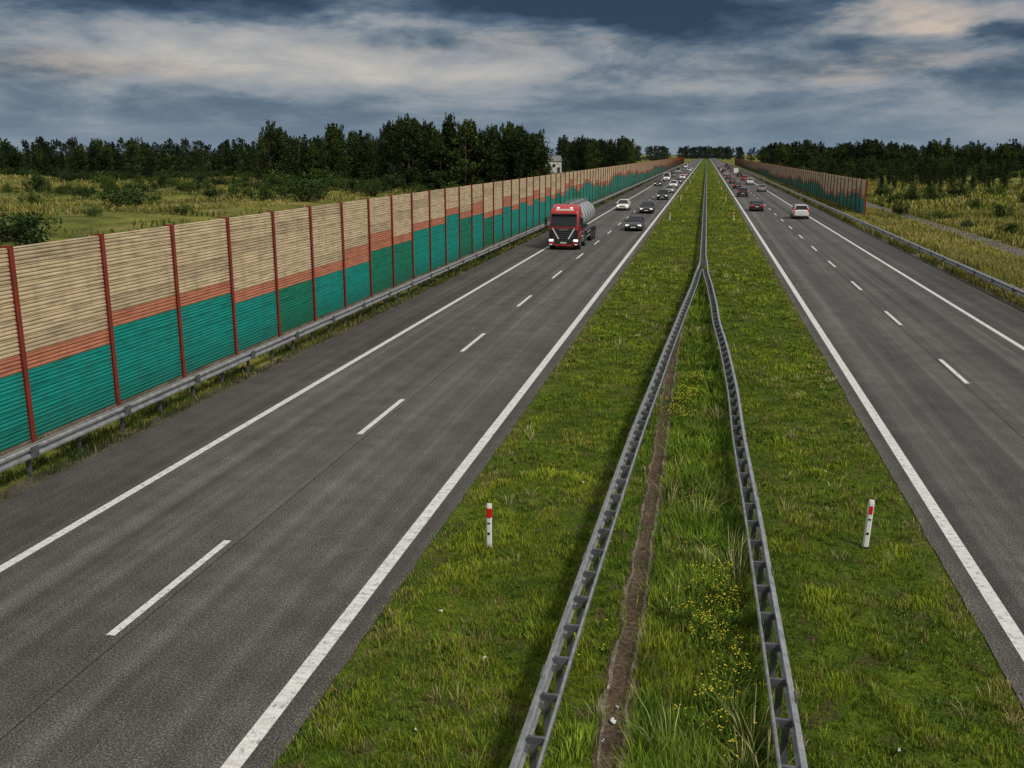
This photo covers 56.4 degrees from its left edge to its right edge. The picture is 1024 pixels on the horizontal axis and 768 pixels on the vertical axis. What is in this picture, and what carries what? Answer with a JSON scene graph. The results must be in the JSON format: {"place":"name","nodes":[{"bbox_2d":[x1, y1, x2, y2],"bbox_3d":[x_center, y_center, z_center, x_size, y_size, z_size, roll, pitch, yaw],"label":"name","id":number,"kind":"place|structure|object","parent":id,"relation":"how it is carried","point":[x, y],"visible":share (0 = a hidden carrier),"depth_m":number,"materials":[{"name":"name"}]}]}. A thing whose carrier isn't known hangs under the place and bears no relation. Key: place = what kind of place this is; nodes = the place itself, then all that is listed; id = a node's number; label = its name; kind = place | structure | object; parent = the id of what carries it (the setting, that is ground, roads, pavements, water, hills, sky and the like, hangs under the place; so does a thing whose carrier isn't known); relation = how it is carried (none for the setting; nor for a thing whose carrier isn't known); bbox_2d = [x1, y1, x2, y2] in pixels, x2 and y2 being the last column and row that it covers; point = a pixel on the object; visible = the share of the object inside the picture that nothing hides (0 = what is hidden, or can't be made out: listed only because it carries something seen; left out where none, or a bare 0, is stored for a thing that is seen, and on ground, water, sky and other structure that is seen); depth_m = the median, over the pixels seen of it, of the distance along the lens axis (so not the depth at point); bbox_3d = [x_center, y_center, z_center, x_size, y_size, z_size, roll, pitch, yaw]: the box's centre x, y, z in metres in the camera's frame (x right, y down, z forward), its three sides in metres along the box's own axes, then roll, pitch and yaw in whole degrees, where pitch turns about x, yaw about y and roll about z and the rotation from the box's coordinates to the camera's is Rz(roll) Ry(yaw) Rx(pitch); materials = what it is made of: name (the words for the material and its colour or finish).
{"place":"outdoors","nodes":[
{"label":"outdoors","id":0,"kind":"place"},
{"bbox_2d":[0,155,1023,490],"bbox_3d":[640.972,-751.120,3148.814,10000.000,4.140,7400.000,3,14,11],"label":"ground","id":1,"kind":"structure","parent":0,"point":[106,223],"depth_m":106.12,"materials":[{"name":"green plant"}]},
{"bbox_2d":[0,206,26,241],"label":"shrub","id":2,"kind":"object","parent":1,"relation":"on","point":[3,230],"visible":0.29,"depth_m":78.64,"materials":[{"name":"green plant"}]},
{"bbox_2d":[17,190,42,204],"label":"shrub","id":3,"kind":"object","parent":1,"relation":"on","point":[31,198],"visible":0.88,"depth_m":140.86,"materials":[{"name":"green plant"}]},
{"bbox_2d":[0,208,62,247],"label":"shrub","id":4,"kind":"object","parent":1,"relation":"on","point":[29,221],"visible":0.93,"depth_m":73.81,"materials":[{"name":"green plant"}]},
{"bbox_2d":[22,173,52,192],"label":"shrub","id":5,"kind":"object","parent":1,"relation":"on","point":[36,183],"visible":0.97,"depth_m":175.94,"materials":[{"name":"green plant"}]},
{"bbox_2d":[33,175,52,188],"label":"shrub","id":6,"kind":"object","parent":1,"relation":"on","point":[44,180],"visible":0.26,"depth_m":202.76,"materials":[{"name":"green plant"}]},
{"bbox_2d":[57,167,74,181],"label":"shrub","id":7,"kind":"object","parent":1,"relation":"on","point":[70,177],"visible":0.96,"depth_m":239.63,"materials":[{"name":"green plant"}]},
{"bbox_2d":[72,185,93,198],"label":"shrub","id":8,"kind":"object","parent":1,"relation":"on","point":[86,193],"visible":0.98,"depth_m":161.31,"materials":[{"name":"green plant"}]},
{"bbox_2d":[82,206,102,216],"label":"shrub","id":9,"kind":"object","parent":1,"relation":"on","point":[91,212],"visible":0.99,"depth_m":103.91,"materials":[{"name":"green plant"}]},
{"bbox_2d":[86,170,116,186],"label":"shrub","id":10,"kind":"object","parent":1,"relation":"on","point":[101,177],"visible":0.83,"depth_m":211.53,"materials":[{"name":"green plant"}]},
{"bbox_2d":[96,181,147,207],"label":"shrub","id":11,"kind":"object","parent":1,"relation":"on","point":[116,195],"visible":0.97,"depth_m":126.66,"materials":[{"name":"green plant"}]},
{"bbox_2d":[0,165,258,179],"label":"forest undergrowth","id":12,"kind":"object","parent":1,"relation":"on","point":[80,176],"visible":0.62,"depth_m":275.48,"materials":[{"name":"green plant"}]},
{"bbox_2d":[0,137,273,178],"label":"forest edge","id":13,"kind":"object","parent":1,"relation":"on","point":[144,161],"visible":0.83,"depth_m":290.52,"materials":[{"name":"green plant"}]},
{"bbox_2d":[124,187,150,205],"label":"shrub","id":14,"kind":"object","parent":1,"relation":"on","point":[147,196],"visible":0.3,"depth_m":133.36,"materials":[{"name":"green plant"}]},
{"bbox_2d":[130,172,150,183],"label":"shrub","id":15,"kind":"object","parent":1,"relation":"on","point":[138,180],"visible":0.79,"depth_m":236.90,"materials":[{"name":"green plant"}]},
{"bbox_2d":[146,193,162,201],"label":"shrub","id":16,"kind":"object","parent":1,"relation":"on","point":[157,198],"visible":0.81,"depth_m":151.74,"materials":[{"name":"green plant"}]},
{"bbox_2d":[148,172,169,187],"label":"shrub","id":17,"kind":"object","parent":1,"relation":"on","point":[161,181],"visible":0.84,"depth_m":197.73,"materials":[{"name":"green plant"}]},
{"bbox_2d":[170,201,194,214],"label":"shrub","id":18,"kind":"object","parent":1,"relation":"on","point":[177,209],"visible":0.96,"depth_m":111.82,"materials":[{"name":"green plant"}]},
{"bbox_2d":[174,178,200,191],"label":"shrub","id":19,"kind":"object","parent":1,"relation":"on","point":[192,184],"visible":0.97,"depth_m":176.30,"materials":[{"name":"green plant"}]},
{"bbox_2d":[191,171,208,182],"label":"shrub","id":20,"kind":"object","parent":1,"relation":"on","point":[199,176],"visible":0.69,"depth_m":246.50,"materials":[{"name":"green plant"}]},
{"bbox_2d":[201,182,223,197],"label":"shrub","id":21,"kind":"object","parent":1,"relation":"on","point":[209,192],"visible":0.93,"depth_m":160.87,"materials":[{"name":"green plant"}]},
{"bbox_2d":[206,170,230,184],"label":"shrub","id":22,"kind":"object","parent":1,"relation":"on","point":[219,182],"visible":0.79,"depth_m":215.00,"materials":[{"name":"green plant"}]},
{"bbox_2d":[0,172,438,240],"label":"meadow grass","id":23,"kind":"structure","parent":1,"relation":"on","point":[155,207],"depth_m":140.72,"materials":[{"name":"green plant"}]},
{"bbox_2d":[1,176,447,194],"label":"forest undergrowth","id":24,"kind":"object","parent":1,"relation":"on","point":[68,187],"visible":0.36,"depth_m":180.65,"materials":[{"name":"green plant"}]},
{"bbox_2d":[227,182,256,197],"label":"shrub","id":25,"kind":"object","parent":1,"relation":"on","point":[232,190],"visible":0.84,"depth_m":150.94,"materials":[{"name":"green plant"}]},
{"bbox_2d":[235,172,253,182],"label":"shrub","id":26,"kind":"object","parent":1,"relation":"on","point":[244,177],"visible":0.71,"depth_m":226.19,"materials":[{"name":"green plant"}]},
{"bbox_2d":[247,183,277,200],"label":"shrub","id":27,"kind":"object","parent":1,"relation":"on","point":[267,193],"visible":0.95,"depth_m":142.66,"materials":[{"name":"green plant"}]},
{"bbox_2d":[259,169,297,183],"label":"shrub","id":28,"kind":"object","parent":1,"relation":"on","point":[280,177],"visible":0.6,"depth_m":189.65,"materials":[{"name":"green plant"}]},
{"bbox_2d":[270,178,310,197],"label":"shrub","id":29,"kind":"object","parent":1,"relation":"on","point":[280,190],"visible":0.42,"depth_m":150.05,"materials":[{"name":"green plant"}]},
{"bbox_2d":[0,136,606,164],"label":"distant forest","id":30,"kind":"object","parent":1,"relation":"on","point":[70,144],"visible":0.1,"depth_m":604.74,"materials":[{"name":"green plant"}]},
{"bbox_2d":[283,172,325,201],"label":"shrub","id":31,"kind":"object","parent":1,"relation":"on","point":[296,187],"visible":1,"depth_m":142.56,"materials":[{"name":"green plant"}]},
{"bbox_2d":[301,178,331,198],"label":"shrub","id":32,"kind":"object","parent":1,"relation":"on","point":[327,188],"visible":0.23,"depth_m":149.13,"materials":[{"name":"green plant"}]},
{"bbox_2d":[252,119,383,181],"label":"forest edge","id":33,"kind":"object","parent":1,"relation":"on","point":[292,157],"visible":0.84,"depth_m":233.67,"materials":[{"name":"green plant"}]},
{"bbox_2d":[314,167,338,181],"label":"shrub","id":34,"kind":"object","parent":1,"relation":"on","point":[327,171],"visible":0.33,"depth_m":201.52,"materials":[{"name":"green plant"}]},
{"bbox_2d":[322,173,351,189],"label":"shrub","id":35,"kind":"object","parent":1,"relation":"on","point":[341,182],"visible":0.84,"depth_m":182.74,"materials":[{"name":"green plant"}]},
{"bbox_2d":[0,157,683,458],"bbox_3d":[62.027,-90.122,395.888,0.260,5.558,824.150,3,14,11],"label":"noise barrier","id":36,"kind":"object","parent":1,"relation":"on","point":[95,324],"visible":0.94,"depth_m":35.38,"materials":[{"name":"wood"}]},
{"bbox_2d":[0,162,686,475],"bbox_3d":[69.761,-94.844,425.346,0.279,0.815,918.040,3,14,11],"label":"roadside guardrail","id":37,"kind":"object","parent":1,"relation":"on","point":[28,454],"visible":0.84,"depth_m":32.16,"materials":[{"name":"metal"}]},
{"bbox_2d":[0,159,694,502],"bbox_3d":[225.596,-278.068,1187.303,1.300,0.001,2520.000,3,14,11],"label":"gravel verge","id":38,"kind":"structure","parent":1,"relation":"on","point":[22,486],"depth_m":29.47,"materials":[{"name":"green plant"}]},
{"bbox_2d":[0,158,702,767],"bbox_3d":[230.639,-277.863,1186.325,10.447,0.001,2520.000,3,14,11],"label":"motorway carriageway","id":39,"kind":"structure","parent":1,"relation":"on","point":[310,504],"depth_m":20.84,"materials":[{"name":"grey asphalt"}]},
{"bbox_2d":[544,198,595,248],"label":"tanker truck","id":40,"kind":"object","parent":39,"relation":"on","point":[569,221],"visible":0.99,"depth_m":79.47,"materials":[{"name":"red metal"}]},
{"bbox_2d":[616,199,630,210],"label":"white hatchback","id":41,"kind":"object","parent":39,"relation":"on","point":[623,203],"visible":1,"depth_m":135.14,"materials":[{"name":"paint"}]},
{"bbox_2d":[624,216,644,230],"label":"gray sedan","id":42,"kind":"object","parent":39,"relation":"on","point":[635,222],"visible":1,"depth_m":99.30,"materials":[{"name":"paint"}]},
{"bbox_2d":[639,202,654,213],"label":"black sedan","id":43,"kind":"object","parent":39,"relation":"on","point":[647,207],"visible":1,"depth_m":128.58,"materials":[{"name":"paint"}]},
{"bbox_2d":[657,189,668,199],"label":"black suv","id":44,"kind":"object","parent":39,"relation":"on","point":[662,193],"visible":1,"depth_m":165.51,"materials":[{"name":"paint"}]},
{"bbox_2d":[663,172,670,180],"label":"white delivery van","id":45,"kind":"object","parent":39,"relation":"on","point":[667,175],"visible":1,"depth_m":280.58,"materials":[{"name":"paint"}]},
{"bbox_2d":[664,185,674,192],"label":"silver hatchback","id":46,"kind":"object","parent":39,"relation":"on","point":[669,188],"visible":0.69,"depth_m":194.62,"materials":[{"name":"paint"}]},
{"bbox_2d":[669,180,677,187],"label":"white suv","id":47,"kind":"object","parent":39,"relation":"on","point":[674,183],"visible":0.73,"depth_m":223.90,"materials":[{"name":"paint"}]},
{"bbox_2d":[341,177,364,193],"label":"shrub","id":48,"kind":"object","parent":1,"relation":"on","point":[352,185],"visible":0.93,"depth_m":168.63,"materials":[{"name":"green plant"}]},
{"bbox_2d":[358,176,384,195],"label":"shrub","id":49,"kind":"object","parent":1,"relation":"on","point":[369,189],"visible":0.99,"depth_m":164.52,"materials":[{"name":"green plant"}]},
{"bbox_2d":[376,172,408,192],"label":"shrub","id":50,"kind":"object","parent":1,"relation":"on","point":[389,182],"visible":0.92,"depth_m":176.59,"materials":[{"name":"green plant"}]},
{"bbox_2d":[405,183,426,192],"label":"shrub","id":51,"kind":"object","parent":1,"relation":"on","point":[418,187],"visible":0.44,"depth_m":161.18,"materials":[{"name":"green plant"}]},
{"bbox_2d":[441,180,463,188],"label":"shrub","id":52,"kind":"object","parent":1,"relation":"on","point":[453,185],"visible":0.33,"depth_m":170.22,"materials":[{"name":"green plant"}]},
{"bbox_2d":[374,112,553,189],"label":"forest edge","id":53,"kind":"object","parent":1,"relation":"on","point":[465,154],"visible":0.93,"depth_m":190.07,"materials":[{"name":"green plant"}]},
{"bbox_2d":[554,134,638,172],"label":"forest edge","id":54,"kind":"object","parent":1,"relation":"on","point":[577,154],"visible":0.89,"depth_m":403.32,"materials":[{"name":"green plant"}]},
{"bbox_2d":[509,171,705,767],"bbox_3d":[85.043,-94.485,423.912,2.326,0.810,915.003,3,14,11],"label":"median guardrail","id":55,"kind":"object","parent":1,"relation":"on","point":[528,738],"visible":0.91,"depth_m":16.80,"materials":[{"name":"metal"}]},
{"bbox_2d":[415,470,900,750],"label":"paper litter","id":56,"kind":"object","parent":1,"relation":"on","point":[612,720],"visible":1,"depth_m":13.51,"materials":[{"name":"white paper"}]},
{"bbox_2d":[635,145,765,161],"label":"distant forest","id":57,"kind":"object","parent":1,"relation":"on","point":[658,154],"visible":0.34,"depth_m":1103.55,"materials":[{"name":"green plant"}]},
{"bbox_2d":[676,145,744,159],"bbox_3d":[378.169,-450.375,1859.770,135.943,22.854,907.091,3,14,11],"label":"distant forest","id":58,"kind":"object","parent":1,"relation":"on","point":[707,152],"visible":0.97,"depth_m":1537.86,"materials":[{"name":"green plant"}]},
{"bbox_2d":[703,165,807,767],"bbox_3d":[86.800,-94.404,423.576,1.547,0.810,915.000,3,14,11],"label":"median guardrail","id":59,"kind":"object","parent":1,"relation":"on","point":[792,722],"visible":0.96,"depth_m":16.55,"materials":[{"name":"metal"}]},
{"bbox_2d":[735,158,867,214],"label":"noise barrier","id":60,"kind":"object","parent":1,"relation":"on","point":[850,193],"visible":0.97,"depth_m":172.05,"materials":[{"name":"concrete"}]},
{"bbox_2d":[709,158,1023,707],"bbox_3d":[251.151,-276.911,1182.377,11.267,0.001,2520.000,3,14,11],"label":"motorway carriageway","id":61,"kind":"structure","parent":1,"relation":"on","point":[959,441],"depth_m":34.97,"materials":[{"name":"grey asphalt"}]},
{"bbox_2d":[0,158,1023,767],"bbox_3d":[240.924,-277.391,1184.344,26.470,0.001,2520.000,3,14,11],"label":"road markings","id":62,"kind":"object","parent":61,"relation":"on","point":[268,718],"visible":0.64,"depth_m":21.06,"materials":[{"name":"paint"}]},
{"bbox_2d":[733,182,741,188],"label":"black sedan","id":63,"kind":"object","parent":61,"relation":"on","point":[736,184],"visible":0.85,"depth_m":219.50,"materials":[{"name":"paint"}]},
{"bbox_2d":[737,187,747,196],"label":"gray suv","id":64,"kind":"object","parent":61,"relation":"on","point":[742,191],"visible":0.99,"depth_m":176.59,"materials":[{"name":"paint"}]},
{"bbox_2d":[746,178,753,184],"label":"white suv","id":65,"kind":"object","parent":61,"relation":"on","point":[749,180],"visible":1,"depth_m":247.24,"materials":[{"name":"paint"}]},
{"bbox_2d":[749,200,763,210],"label":"black sedan","id":66,"kind":"object","parent":61,"relation":"on","point":[756,205],"visible":1,"depth_m":132.77,"materials":[{"name":"paint"}]},
{"bbox_2d":[757,184,766,191],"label":"silver hatchback","id":67,"kind":"object","parent":61,"relation":"on","point":[761,187],"visible":1,"depth_m":200.69,"materials":[{"name":"paint"}]},
{"bbox_2d":[790,204,808,218],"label":"white suv","id":68,"kind":"object","parent":61,"relation":"on","point":[799,210],"visible":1,"depth_m":117.04,"materials":[{"name":"paint"}]},
{"bbox_2d":[716,158,1023,312],"bbox_3d":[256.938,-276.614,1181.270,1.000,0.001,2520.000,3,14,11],"label":"gravel verge","id":69,"kind":"structure","parent":1,"relation":"on","point":[990,293],"depth_m":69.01,"materials":[{"name":"green plant"}]},
{"bbox_2d":[726,162,1023,298],"bbox_3d":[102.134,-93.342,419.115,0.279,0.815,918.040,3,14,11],"label":"roadside guardrail","id":70,"kind":"object","parent":69,"relation":"on","point":[1002,284],"visible":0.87,"depth_m":70.72,"materials":[{"name":"metal"}]},
{"bbox_2d":[761,141,985,162],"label":"distant forest","id":71,"kind":"object","parent":1,"relation":"on","point":[821,144],"visible":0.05,"depth_m":539.91,"materials":[{"name":"green plant"}]},
{"bbox_2d":[874,181,895,194],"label":"shrub","id":72,"kind":"object","parent":1,"relation":"on","point":[883,190],"visible":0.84,"depth_m":192.14,"materials":[{"name":"green plant"}]},
{"bbox_2d":[878,194,900,206],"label":"shrub","id":73,"kind":"object","parent":1,"relation":"on","point":[891,199],"visible":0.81,"depth_m":160.19,"materials":[{"name":"green plant"}]},
{"bbox_2d":[757,138,1023,171],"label":"forest edge","id":74,"kind":"object","parent":1,"relation":"on","point":[807,153],"visible":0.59,"depth_m":404.18,"materials":[{"name":"green plant"}]},
{"bbox_2d":[891,199,912,215],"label":"shrub","id":75,"kind":"object","parent":1,"relation":"on","point":[898,210],"visible":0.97,"depth_m":137.06,"materials":[{"name":"green plant"}]},
{"bbox_2d":[784,164,1023,177],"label":"forest undergrowth","id":76,"kind":"object","parent":1,"relation":"on","point":[1015,174],"visible":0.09,"depth_m":378.15,"materials":[{"name":"green plant"}]},
{"bbox_2d":[895,184,927,201],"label":"shrub","id":77,"kind":"object","parent":1,"relation":"on","point":[913,195],"visible":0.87,"depth_m":172.75,"materials":[{"name":"green plant"}]},
{"bbox_2d":[810,155,1013,183],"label":"young plantation","id":78,"kind":"object","parent":1,"relation":"on","point":[869,169],"visible":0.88,"depth_m":300.93,"materials":[{"name":"green plant"}]},
{"bbox_2d":[919,187,948,199],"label":"shrub","id":79,"kind":"object","parent":1,"relation":"on","point":[931,193],"visible":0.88,"depth_m":179.90,"materials":[{"name":"green plant"}]},
{"bbox_2d":[933,210,956,219],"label":"shrub","id":80,"kind":"object","parent":1,"relation":"on","point":[941,216],"visible":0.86,"depth_m":126.26,"materials":[{"name":"green plant"}]},
{"bbox_2d":[878,167,1023,194],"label":"young plantation","id":81,"kind":"object","parent":1,"relation":"on","point":[925,177],"visible":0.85,"depth_m":228.89,"materials":[{"name":"green plant"}]},
{"bbox_2d":[944,178,974,196],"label":"shrub","id":82,"kind":"object","parent":1,"relation":"on","point":[959,190],"visible":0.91,"depth_m":191.41,"materials":[{"name":"green plant"}]},
{"bbox_2d":[959,217,977,227],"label":"shrub","id":83,"kind":"object","parent":1,"relation":"on","point":[967,223],"visible":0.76,"depth_m":111.74,"materials":[{"name":"green plant"}]},
{"bbox_2d":[965,197,984,207],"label":"shrub","id":84,"kind":"object","parent":1,"relation":"on","point":[975,203],"visible":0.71,"depth_m":150.88,"materials":[{"name":"green plant"}]},
{"bbox_2d":[983,184,1004,195],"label":"shrub","id":85,"kind":"object","parent":1,"relation":"on","point":[1000,189],"visible":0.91,"depth_m":194.35,"materials":[{"name":"green plant"}]},
{"bbox_2d":[989,204,1013,217],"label":"shrub","id":86,"kind":"object","parent":1,"relation":"on","point":[999,209],"visible":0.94,"depth_m":131.80,"materials":[{"name":"green plant"}]},
{"bbox_2d":[994,221,1023,234],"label":"shrub","id":87,"kind":"object","parent":1,"relation":"on","point":[1011,227],"visible":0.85,"depth_m":103.63,"materials":[{"name":"green plant"}]},
{"bbox_2d":[0,0,1023,154],"label":"sky","id":88,"kind":"structure","parent":0,"point":[672,74],"materials":[{"name":"blue"}]},
{"bbox_2d":[544,156,561,172],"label":"white barn","id":89,"kind":"structure","parent":0,"point":[556,163],"depth_m":381.97,"materials":[{"name":"white paint"}]},
{"bbox_2d":[265,158,1023,767],"bbox_3d":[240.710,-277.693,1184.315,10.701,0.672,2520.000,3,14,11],"label":"median grass","id":90,"kind":"structure","parent":0,"point":[932,682],"depth_m":17.86,"materials":[{"name":"green plant"}]},
{"bbox_2d":[486,503,493,548],"bbox_3d":[-0.464,2.928,19.480,0.180,1.020,0.140,3,12,11],"label":"delineator post","id":91,"kind":"object","parent":90,"relation":"on","point":[489,523],"visible":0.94,"depth_m":19.43,"materials":[{"name":"white plastic"}]},
{"bbox_2d":[592,297,684,767],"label":"drainage channel","id":92,"kind":"object","parent":90,"relation":"on","point":[612,734],"visible":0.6,"depth_m":16.68,"materials":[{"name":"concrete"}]},
{"bbox_2d":[545,328,772,767],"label":"yellow wildflower","id":93,"kind":"object","parent":90,"relation":"on","point":[687,711],"visible":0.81,"depth_m":15.73,"materials":[{"name":"green plant"}]},
{"bbox_2d":[314,324,1023,767],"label":"broadleaf weeds","id":94,"kind":"object","parent":90,"relation":"on","point":[784,708],"visible":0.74,"depth_m":16.09,"materials":[{"name":"green plant"}]},
{"bbox_2d":[661,371,712,424],"bbox_3d":[5.712,0.329,31.065,1.232,0.485,6.176,4,14,17],"label":"yellow wildflower","id":95,"kind":"object","parent":90,"relation":"on","point":[681,400],"visible":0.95,"depth_m":30.47,"materials":[{"name":"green plant"}]},
{"bbox_2d":[604,368,811,767],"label":"tall weeds","id":96,"kind":"object","parent":90,"relation":"on","point":[721,398],"visible":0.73,"depth_m":16.57,"materials":[{"name":"green plant"}]},
{"bbox_2d":[662,548,769,744],"bbox_3d":[3.300,3.960,15.755,1.600,0.598,6.174,1,14,6],"label":"yellow wildflower","id":97,"kind":"object","parent":90,"relation":"on","point":[704,621],"visible":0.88,"depth_m":15.67,"materials":[{"name":"green plant"}]},
{"bbox_2d":[860,500,874,548],"bbox_3d":[7.257,2.889,19.473,0.180,1.100,0.140,6,12,10],"label":"delineator post","id":98,"kind":"object","parent":90,"relation":"on","point":[868,525],"visible":0.97,"depth_m":19.43,"materials":[{"name":"white plastic"}]},
{"bbox_2d":[866,202,1023,256],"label":"dirt track","id":99,"kind":"structure","parent":0,"point":[995,243],"depth_m":102.54,"materials":[{"name":"grey gravel"}]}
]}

